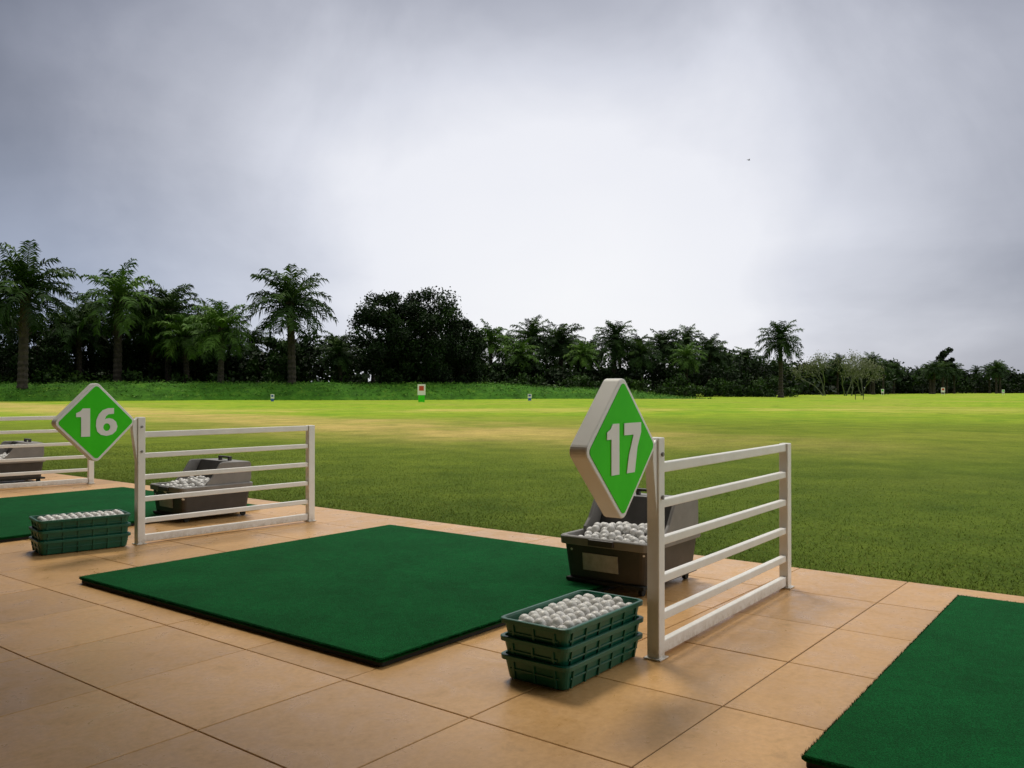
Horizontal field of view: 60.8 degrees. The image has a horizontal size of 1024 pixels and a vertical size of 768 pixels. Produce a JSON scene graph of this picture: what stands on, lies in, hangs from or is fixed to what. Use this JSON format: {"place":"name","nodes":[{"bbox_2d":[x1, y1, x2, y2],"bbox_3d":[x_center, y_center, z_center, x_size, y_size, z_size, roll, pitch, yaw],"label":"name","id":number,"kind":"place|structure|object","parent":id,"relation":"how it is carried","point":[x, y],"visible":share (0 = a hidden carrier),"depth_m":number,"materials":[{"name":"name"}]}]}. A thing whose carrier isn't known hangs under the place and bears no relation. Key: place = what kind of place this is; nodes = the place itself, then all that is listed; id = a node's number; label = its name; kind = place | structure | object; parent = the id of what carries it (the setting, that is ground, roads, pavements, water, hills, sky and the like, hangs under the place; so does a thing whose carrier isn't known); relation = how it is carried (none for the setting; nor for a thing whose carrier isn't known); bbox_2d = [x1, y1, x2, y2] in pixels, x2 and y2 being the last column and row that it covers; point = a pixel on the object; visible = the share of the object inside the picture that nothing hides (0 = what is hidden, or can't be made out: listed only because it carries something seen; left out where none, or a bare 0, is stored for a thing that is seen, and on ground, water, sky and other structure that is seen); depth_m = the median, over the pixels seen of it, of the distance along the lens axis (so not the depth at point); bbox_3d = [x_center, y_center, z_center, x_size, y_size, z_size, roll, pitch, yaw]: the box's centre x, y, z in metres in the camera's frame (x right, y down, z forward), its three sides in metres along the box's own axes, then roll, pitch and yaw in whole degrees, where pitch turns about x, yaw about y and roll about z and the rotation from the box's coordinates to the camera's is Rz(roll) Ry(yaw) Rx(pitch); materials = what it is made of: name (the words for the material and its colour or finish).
{"place":"outdoors","nodes":[
{"label":"outdoors","id":0,"kind":"place"},
{"bbox_2d":[51,383,133,460],"bbox_3d":[-2.611,0.238,5.456,0.079,0.483,0.484,0,0,42],"label":"bay number sign","id":1,"kind":"object","parent":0,"point":[93,421],"visible":1,"depth_m":5.42,"materials":[{"name":"green plastic"}]},
{"bbox_2d":[0,473,1023,767],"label":"tiled terrace floor","id":2,"kind":"structure","parent":0,"point":[178,681],"depth_m":2.99,"materials":[{"name":"beige tile"}]},
{"bbox_2d":[0,438,44,481],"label":"golf ball bin","id":3,"kind":"object","parent":2,"relation":"on","point":[20,452],"visible":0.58,"depth_m":9.28,"materials":[{"name":"plastic"}]},
{"bbox_2d":[0,416,94,488],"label":"bay divider fence","id":4,"kind":"object","parent":2,"relation":"on","point":[89,469],"visible":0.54,"depth_m":8.95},
{"bbox_2d":[29,531,130,554],"bbox_3d":[-2.715,0.990,5.494,0.537,0.086,0.287,0,0,-41],"label":"golf ball crate","id":5,"kind":"object","parent":2,"relation":"on","point":[77,544],"visible":0.79,"depth_m":5.38,"materials":[{"name":"green plastic"}]},
{"bbox_2d":[29,521,130,541],"bbox_3d":[-2.715,0.927,5.494,0.537,0.086,0.287,0,0,-41],"label":"golf ball crate","id":6,"kind":"object","parent":5,"relation":"on","point":[52,535],"visible":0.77,"depth_m":5.38,"materials":[{"name":"green plastic"}]},
{"bbox_2d":[29,509,130,530],"bbox_3d":[-2.715,0.860,5.495,0.537,0.097,0.287,0,0,-39],"label":"golf ball crate","id":7,"kind":"object","parent":6,"relation":"on","point":[50,522],"visible":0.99,"depth_m":5.41,"materials":[{"name":"green plastic"}]},
{"bbox_2d":[0,487,253,541],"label":"golf hitting mat","id":8,"kind":"object","parent":2,"relation":"on","point":[15,514],"visible":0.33,"depth_m":7.27,"materials":[{"name":"green carpet"}]},
{"bbox_2d":[150,455,252,521],"bbox_3d":[-2.448,0.811,6.876,0.512,0.466,0.636,0,0,41],"label":"golf ball bin","id":9,"kind":"object","parent":2,"relation":"on","point":[202,483],"visible":0.88,"depth_m":6.76,"materials":[{"name":"plastic"}]},
{"bbox_2d":[130,417,316,544],"bbox_3d":[-1.981,0.628,6.142,0.070,0.821,1.413,0,0,42],"label":"bay divider fence","id":10,"kind":"object","parent":2,"relation":"on","point":[139,433],"visible":1,"depth_m":6.03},
{"bbox_2d":[79,525,614,666],"bbox_3d":[-0.671,1.008,4.688,2.260,0.038,2.231,0,0,38],"label":"golf hitting mat","id":11,"kind":"object","parent":2,"relation":"on","point":[381,596],"visible":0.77,"depth_m":4.28,"materials":[{"name":"green carpet"}]},
{"bbox_2d":[501,631,642,689],"bbox_3d":[0.226,0.974,3.149,0.287,0.086,0.537,0,0,37],"label":"golf ball crate","id":12,"kind":"object","parent":2,"relation":"on","point":[551,675],"visible":0.62,"depth_m":2.97,"materials":[{"name":"green plastic"}]},
{"bbox_2d":[500,615,643,665],"bbox_3d":[0.226,0.912,3.149,0.287,0.086,0.537,0,0,38],"label":"golf ball crate","id":13,"kind":"object","parent":12,"relation":"on","point":[562,656],"visible":0.5,"depth_m":2.97,"materials":[{"name":"green plastic"}]},
{"bbox_2d":[501,590,642,646],"bbox_3d":[0.226,0.845,3.150,0.287,0.097,0.537,0,0,37],"label":"golf ball crate","id":14,"kind":"object","parent":13,"relation":"on","point":[571,618],"visible":0.97,"depth_m":3.06,"materials":[{"name":"green plastic"}]},
{"bbox_2d":[561,488,700,595],"bbox_3d":[0.617,0.795,4.516,0.512,0.466,0.636,0,0,36],"label":"golf ball bin","id":15,"kind":"object","parent":2,"relation":"on","point":[602,549],"visible":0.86,"depth_m":4.37,"materials":[{"name":"plastic"}]},
{"bbox_2d":[643,437,793,661],"bbox_3d":[0.953,0.613,3.827,0.070,0.821,1.533,0,0,36],"label":"bay divider fence","id":16,"kind":"object","parent":2,"relation":"on","point":[660,643],"visible":0.96,"depth_m":3.56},
{"bbox_2d":[569,378,653,517],"bbox_3d":[0.356,0.223,3.035,0.079,0.483,0.484,0,0,36],"label":"bay number sign","id":17,"kind":"object","parent":16,"relation":"attached to","point":[611,448],"visible":1,"depth_m":2.97,"materials":[{"name":"green plastic"}]},
{"bbox_2d":[801,594,1023,767],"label":"golf hitting mat","id":18,"kind":"object","parent":2,"relation":"on","point":[945,689],"visible":1,"depth_m":2.67,"materials":[{"name":"green carpet"}]},
{"bbox_2d":[0,393,1023,596],"bbox_3d":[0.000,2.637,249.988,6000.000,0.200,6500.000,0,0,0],"label":"ground","id":19,"kind":"structure","parent":0,"point":[955,435],"depth_m":13.26,"materials":[{"name":"green plant"}]},
{"bbox_2d":[0,281,29,346],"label":"tree","id":20,"kind":"object","parent":19,"relation":"on","point":[10,326],"visible":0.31,"depth_m":86.97,"materials":[{"name":"green plant"}]},
{"bbox_2d":[0,303,47,374],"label":"oil palm tree","id":21,"kind":"object","parent":19,"relation":"on","point":[9,341],"visible":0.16,"depth_m":93.32,"materials":[{"name":"green plant"}]},
{"bbox_2d":[0,323,75,383],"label":"broadleaf tree","id":22,"kind":"object","parent":19,"relation":"on","point":[44,352],"visible":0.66,"depth_m":90.41,"materials":[{"name":"green plant"}]},
{"bbox_2d":[0,239,82,388],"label":"oil palm tree","id":23,"kind":"object","parent":19,"relation":"on","point":[26,294],"visible":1,"depth_m":79.72,"materials":[{"name":"green plant"}]},
{"bbox_2d":[32,307,74,359],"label":"oil palm tree","id":24,"kind":"object","parent":19,"relation":"on","point":[49,320],"visible":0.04,"depth_m":96.85,"materials":[{"name":"green plant"}]},
{"bbox_2d":[43,304,112,373],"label":"oil palm tree","id":25,"kind":"object","parent":19,"relation":"on","point":[84,333],"visible":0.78,"depth_m":92.54,"materials":[{"name":"green plant"}]},
{"bbox_2d":[55,291,125,378],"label":"oil palm tree","id":26,"kind":"object","parent":19,"relation":"on","point":[83,300],"visible":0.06,"depth_m":99.09,"materials":[{"name":"green plant"}]},
{"bbox_2d":[73,258,166,381],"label":"oil palm tree","id":27,"kind":"object","parent":19,"relation":"on","point":[119,294],"visible":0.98,"depth_m":91.35,"materials":[{"name":"green plant"}]},
{"bbox_2d":[110,294,191,379],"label":"oil palm tree","id":28,"kind":"object","parent":19,"relation":"on","point":[151,345],"visible":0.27,"depth_m":95.31,"materials":[{"name":"green plant"}]},
{"bbox_2d":[134,281,209,381],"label":"oil palm tree","id":29,"kind":"object","parent":19,"relation":"on","point":[172,301],"visible":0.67,"depth_m":94.72,"materials":[{"name":"green plant"}]},
{"bbox_2d":[0,319,365,383],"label":"undergrowth","id":30,"kind":"object","parent":19,"relation":"on","point":[237,366],"visible":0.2,"depth_m":97.47,"materials":[{"name":"green plant"}]},
{"bbox_2d":[149,308,217,382],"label":"oil palm tree","id":31,"kind":"object","parent":19,"relation":"on","point":[185,345],"visible":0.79,"depth_m":92.23,"materials":[{"name":"green plant"}]},
{"bbox_2d":[0,364,380,384],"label":"undergrowth","id":32,"kind":"object","parent":19,"relation":"on","point":[59,376],"visible":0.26,"depth_m":91.56,"materials":[{"name":"green plant"}]},
{"bbox_2d":[155,329,234,382],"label":"broadleaf tree","id":33,"kind":"object","parent":19,"relation":"on","point":[177,366],"visible":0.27,"depth_m":95.83,"materials":[{"name":"green plant"}]},
{"bbox_2d":[187,308,237,346],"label":"oil palm tree","id":34,"kind":"object","parent":19,"relation":"on","point":[201,313],"visible":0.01,"depth_m":101.78,"materials":[{"name":"green plant"}]},
{"bbox_2d":[182,298,255,382],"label":"oil palm tree","id":35,"kind":"object","parent":19,"relation":"on","point":[219,336],"visible":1,"depth_m":87.48,"materials":[{"name":"green plant"}]},
{"bbox_2d":[195,300,242,367],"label":"oil palm tree","id":36,"kind":"object","parent":19,"relation":"on","point":[203,304],"visible":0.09,"depth_m":98.51,"materials":[{"name":"green plant"}]},
{"bbox_2d":[234,324,272,359],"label":"oil palm tree","id":37,"kind":"object","parent":19,"relation":"on","point":[258,342],"visible":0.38,"depth_m":103.19,"materials":[{"name":"green plant"}]},
{"bbox_2d":[244,335,310,383],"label":"broadleaf tree","id":38,"kind":"object","parent":19,"relation":"on","point":[279,359],"visible":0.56,"depth_m":95.71,"materials":[{"name":"green plant"}]},
{"bbox_2d":[238,263,338,383],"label":"oil palm tree","id":39,"kind":"object","parent":19,"relation":"on","point":[291,300],"visible":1,"depth_m":89.28,"materials":[{"name":"green plant"}]},
{"bbox_2d":[285,334,316,359],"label":"oil palm tree","id":40,"kind":"object","parent":19,"relation":"on","point":[299,344],"visible":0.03,"depth_m":102.66,"materials":[{"name":"green plant"}]},
{"bbox_2d":[315,336,358,381],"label":"oil palm tree","id":41,"kind":"object","parent":19,"relation":"on","point":[337,351],"visible":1,"depth_m":94.46,"materials":[{"name":"green plant"}]},
{"bbox_2d":[314,330,361,382],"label":"oil palm tree","id":42,"kind":"object","parent":19,"relation":"on","point":[330,344],"visible":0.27,"depth_m":99.50,"materials":[{"name":"green plant"}]},
{"bbox_2d":[0,382,690,400],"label":"grass bank","id":43,"kind":"structure","parent":19,"relation":"on","point":[170,389],"depth_m":85.59,"materials":[{"name":"green plant"}]},
{"bbox_2d":[0,379,714,400],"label":"bank grass tufts","id":44,"kind":"object","parent":19,"relation":"on","point":[347,383],"visible":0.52,"depth_m":87.91,"materials":[{"name":"green plant"}]},
{"bbox_2d":[355,330,385,383],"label":"oil palm tree","id":45,"kind":"object","parent":19,"relation":"on","point":[372,378],"visible":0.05,"depth_m":103.85,"materials":[{"name":"green plant"}]},
{"bbox_2d":[343,291,430,383],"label":"broadleaf tree","id":46,"kind":"object","parent":19,"relation":"on","point":[379,359],"visible":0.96,"depth_m":94.05,"materials":[{"name":"green plant"}]},
{"bbox_2d":[418,384,424,401],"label":"yardage marker sign","id":47,"kind":"object","parent":19,"relation":"on","point":[421,392],"visible":1,"depth_m":68.96,"materials":[{"name":"white plastic"}]},
{"bbox_2d":[380,286,477,383],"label":"broadleaf tree","id":48,"kind":"object","parent":19,"relation":"on","point":[433,322],"visible":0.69,"depth_m":95.99,"materials":[{"name":"green plant"}]},
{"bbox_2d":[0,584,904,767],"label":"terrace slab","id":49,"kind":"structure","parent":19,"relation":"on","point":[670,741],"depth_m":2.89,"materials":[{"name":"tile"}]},
{"bbox_2d":[434,318,491,383],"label":"broadleaf tree","id":50,"kind":"object","parent":19,"relation":"on","point":[461,374],"visible":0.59,"depth_m":99.61,"materials":[{"name":"green plant"}]},
{"bbox_2d":[472,319,511,368],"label":"oil palm tree","id":51,"kind":"object","parent":19,"relation":"on","point":[492,348],"visible":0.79,"depth_m":121.58,"materials":[{"name":"green plant"}]},
{"bbox_2d":[493,329,517,364],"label":"oil palm tree","id":52,"kind":"object","parent":19,"relation":"on","point":[512,341],"visible":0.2,"depth_m":139.60,"materials":[{"name":"green plant"}]},
{"bbox_2d":[496,337,539,376],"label":"oil palm tree","id":53,"kind":"object","parent":19,"relation":"on","point":[519,348],"visible":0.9,"depth_m":117.63,"materials":[{"name":"green plant"}]},
{"bbox_2d":[508,315,560,358],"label":"oil palm tree","id":54,"kind":"object","parent":19,"relation":"on","point":[533,330],"visible":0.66,"depth_m":125.05,"materials":[{"name":"green plant"}]},
{"bbox_2d":[73,353,1012,394],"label":"distant tree line","id":55,"kind":"object","parent":19,"relation":"on","point":[805,386],"visible":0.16,"depth_m":181.02,"materials":[{"name":"green plant"}]},
{"bbox_2d":[533,334,567,368],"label":"oil palm tree","id":56,"kind":"object","parent":19,"relation":"on","point":[549,352],"visible":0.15,"depth_m":132.17,"materials":[{"name":"green plant"}]},
{"bbox_2d":[539,321,591,381],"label":"oil palm tree","id":57,"kind":"object","parent":19,"relation":"on","point":[560,334],"visible":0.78,"depth_m":127.20,"materials":[{"name":"green plant"}]},
{"bbox_2d":[553,334,579,365],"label":"oil palm tree","id":58,"kind":"object","parent":19,"relation":"on","point":[557,361],"visible":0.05,"depth_m":138.34,"materials":[{"name":"green plant"}]},
{"bbox_2d":[563,338,600,386],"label":"oil palm tree","id":59,"kind":"object","parent":19,"relation":"on","point":[581,355],"visible":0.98,"depth_m":120.63,"materials":[{"name":"green plant"}]},
{"bbox_2d":[362,372,802,396],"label":"undergrowth","id":60,"kind":"object","parent":19,"relation":"on","point":[683,386],"visible":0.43,"depth_m":118.37,"materials":[{"name":"green plant"}]},
{"bbox_2d":[375,352,795,396],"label":"undergrowth","id":61,"kind":"object","parent":19,"relation":"on","point":[498,373],"visible":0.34,"depth_m":126.25,"materials":[{"name":"green plant"}]},
{"bbox_2d":[582,335,609,372],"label":"oil palm tree","id":62,"kind":"object","parent":19,"relation":"on","point":[597,351],"visible":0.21,"depth_m":134.52,"materials":[{"name":"green plant"}]},
{"bbox_2d":[589,320,637,375],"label":"oil palm tree","id":63,"kind":"object","parent":19,"relation":"on","point":[615,341],"visible":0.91,"depth_m":125.02,"materials":[{"name":"green plant"}]},
{"bbox_2d":[604,335,628,369],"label":"oil palm tree","id":64,"kind":"object","parent":19,"relation":"on","point":[608,356],"visible":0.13,"depth_m":137.39,"materials":[{"name":"green plant"}]},
{"bbox_2d":[616,339,663,390],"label":"oil palm tree","id":65,"kind":"object","parent":19,"relation":"on","point":[642,355],"visible":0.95,"depth_m":124.19,"materials":[{"name":"green plant"}]},
{"bbox_2d":[625,332,654,381],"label":"oil palm tree","id":66,"kind":"object","parent":19,"relation":"on","point":[638,338],"visible":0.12,"depth_m":137.72,"materials":[{"name":"green plant"}]},
{"bbox_2d":[643,328,686,382],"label":"oil palm tree","id":67,"kind":"object","parent":19,"relation":"on","point":[664,345],"visible":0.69,"depth_m":131.19,"materials":[{"name":"green plant"}]},
{"bbox_2d":[656,336,686,369],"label":"oil palm tree","id":68,"kind":"object","parent":19,"relation":"on","point":[675,348],"visible":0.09,"depth_m":139.80,"materials":[{"name":"green plant"}]},
{"bbox_2d":[668,342,707,395],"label":"oil palm tree","id":69,"kind":"object","parent":19,"relation":"on","point":[687,358],"visible":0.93,"depth_m":125.16,"materials":[{"name":"green plant"}]},
{"bbox_2d":[669,324,706,359],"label":"oil palm tree","id":70,"kind":"object","parent":19,"relation":"on","point":[687,337],"visible":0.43,"depth_m":139.81,"materials":[{"name":"green plant"}]},
{"bbox_2d":[689,333,732,395],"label":"oil palm tree","id":71,"kind":"object","parent":19,"relation":"on","point":[709,348],"visible":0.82,"depth_m":133.80,"materials":[{"name":"green plant"}]},
{"bbox_2d":[696,345,734,395],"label":"oil palm tree","id":72,"kind":"object","parent":19,"relation":"on","point":[713,363],"visible":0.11,"depth_m":144.99,"materials":[{"name":"green plant"}]},
{"bbox_2d":[717,349,737,368],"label":"oil palm tree","id":73,"kind":"object","parent":19,"relation":"on","point":[730,361],"visible":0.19,"depth_m":149.19,"materials":[{"name":"green plant"}]},
{"bbox_2d":[727,346,761,368],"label":"oil palm tree","id":74,"kind":"object","parent":19,"relation":"on","point":[746,354],"visible":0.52,"depth_m":144.51,"materials":[{"name":"green plant"}]},
{"bbox_2d":[755,319,804,397],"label":"oil palm tree","id":75,"kind":"object","parent":19,"relation":"on","point":[781,342],"visible":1,"depth_m":114.66,"materials":[{"name":"green plant"}]},
{"bbox_2d":[768,359,791,394],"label":"oil palm tree","id":76,"kind":"object","parent":19,"relation":"on","point":[785,368],"visible":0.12,"depth_m":164.61,"materials":[{"name":"green plant"}]},
{"bbox_2d":[786,349,836,395],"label":"bare shrub tree","id":77,"kind":"object","parent":19,"relation":"on","point":[819,360],"visible":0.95,"depth_m":148.00,"materials":[{"name":"green plant"}]},
{"bbox_2d":[826,353,851,394],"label":"oil palm tree","id":78,"kind":"object","parent":19,"relation":"on","point":[836,370],"visible":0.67,"depth_m":179.16,"materials":[{"name":"green plant"}]},
{"bbox_2d":[822,349,876,395],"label":"bare shrub tree","id":79,"kind":"object","parent":19,"relation":"on","point":[852,365],"visible":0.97,"depth_m":148.70,"materials":[{"name":"green plant"}]},
{"bbox_2d":[859,358,870,393],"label":"oil palm tree","id":80,"kind":"object","parent":19,"relation":"on","point":[869,389],"visible":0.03,"depth_m":196.13,"materials":[{"name":"green plant"}]},
{"bbox_2d":[843,354,889,395],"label":"bare shrub tree","id":81,"kind":"object","parent":19,"relation":"on","point":[873,368],"visible":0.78,"depth_m":150.22,"materials":[{"name":"green plant"}]},
{"bbox_2d":[716,351,1023,394],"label":"distant tree line","id":82,"kind":"object","parent":19,"relation":"on","point":[966,383],"visible":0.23,"depth_m":237.95,"materials":[{"name":"green plant"}]},
{"bbox_2d":[858,351,887,394],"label":"oil palm tree","id":83,"kind":"object","parent":19,"relation":"on","point":[872,357],"visible":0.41,"depth_m":179.60,"materials":[{"name":"green plant"}]},
{"bbox_2d":[877,358,894,393],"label":"oil palm tree","id":84,"kind":"object","parent":19,"relation":"on","point":[886,366],"visible":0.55,"depth_m":188.42,"materials":[{"name":"green plant"}]},
{"bbox_2d":[886,361,906,393],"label":"oil palm tree","id":85,"kind":"object","parent":19,"relation":"on","point":[896,367],"visible":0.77,"depth_m":208.59,"materials":[{"name":"green plant"}]},
{"bbox_2d":[911,365,924,393],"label":"oil palm tree","id":86,"kind":"object","parent":19,"relation":"on","point":[916,367],"visible":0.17,"depth_m":232.54,"materials":[{"name":"green plant"}]},
{"bbox_2d":[918,362,936,393],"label":"oil palm tree","id":87,"kind":"object","parent":19,"relation":"on","point":[921,369],"visible":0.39,"depth_m":206.30,"materials":[{"name":"green plant"}]},
{"bbox_2d":[923,367,942,393],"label":"oil palm tree","id":88,"kind":"object","parent":19,"relation":"on","point":[932,381],"visible":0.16,"depth_m":206.92,"materials":[{"name":"green plant"}]},
{"bbox_2d":[923,360,948,393],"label":"oil palm tree","id":89,"kind":"object","parent":19,"relation":"on","point":[933,369],"visible":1,"depth_m":202.57,"materials":[{"name":"green plant"}]},
{"bbox_2d":[935,347,955,393],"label":"broadleaf tree","id":90,"kind":"object","parent":19,"relation":"on","point":[942,355],"visible":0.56,"depth_m":224.64,"materials":[{"name":"green plant"}]},
{"bbox_2d":[935,361,955,393],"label":"oil palm tree","id":91,"kind":"object","parent":19,"relation":"on","point":[946,372],"visible":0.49,"depth_m":212.68,"materials":[{"name":"green plant"}]},
{"bbox_2d":[949,365,964,393],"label":"oil palm tree","id":92,"kind":"object","parent":19,"relation":"on","point":[956,375],"visible":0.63,"depth_m":224.52,"materials":[{"name":"green plant"}]},
{"bbox_2d":[952,362,966,392],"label":"oil palm tree","id":93,"kind":"object","parent":19,"relation":"on","point":[958,370],"visible":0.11,"depth_m":241.23,"materials":[{"name":"green plant"}]},
{"bbox_2d":[968,365,984,392],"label":"oil palm tree","id":94,"kind":"object","parent":19,"relation":"on","point":[975,371],"visible":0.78,"depth_m":245.19,"materials":[{"name":"green plant"}]},
{"bbox_2d":[977,364,998,392],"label":"oil palm tree","id":95,"kind":"object","parent":19,"relation":"on","point":[987,376],"visible":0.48,"depth_m":238.60,"materials":[{"name":"green plant"}]},
{"bbox_2d":[984,359,1008,393],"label":"oil palm tree","id":96,"kind":"object","parent":19,"relation":"on","point":[994,371],"visible":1,"depth_m":228.67,"materials":[{"name":"green plant"}]},
{"bbox_2d":[990,361,1009,392],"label":"oil palm tree","id":97,"kind":"object","parent":19,"relation":"on","point":[999,378],"visible":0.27,"depth_m":235.87,"materials":[{"name":"green plant"}]},
{"bbox_2d":[0,0,1023,387],"label":"sky","id":98,"kind":"structure","parent":0,"point":[586,163],"materials":[{"name":"grey"}]}
]}

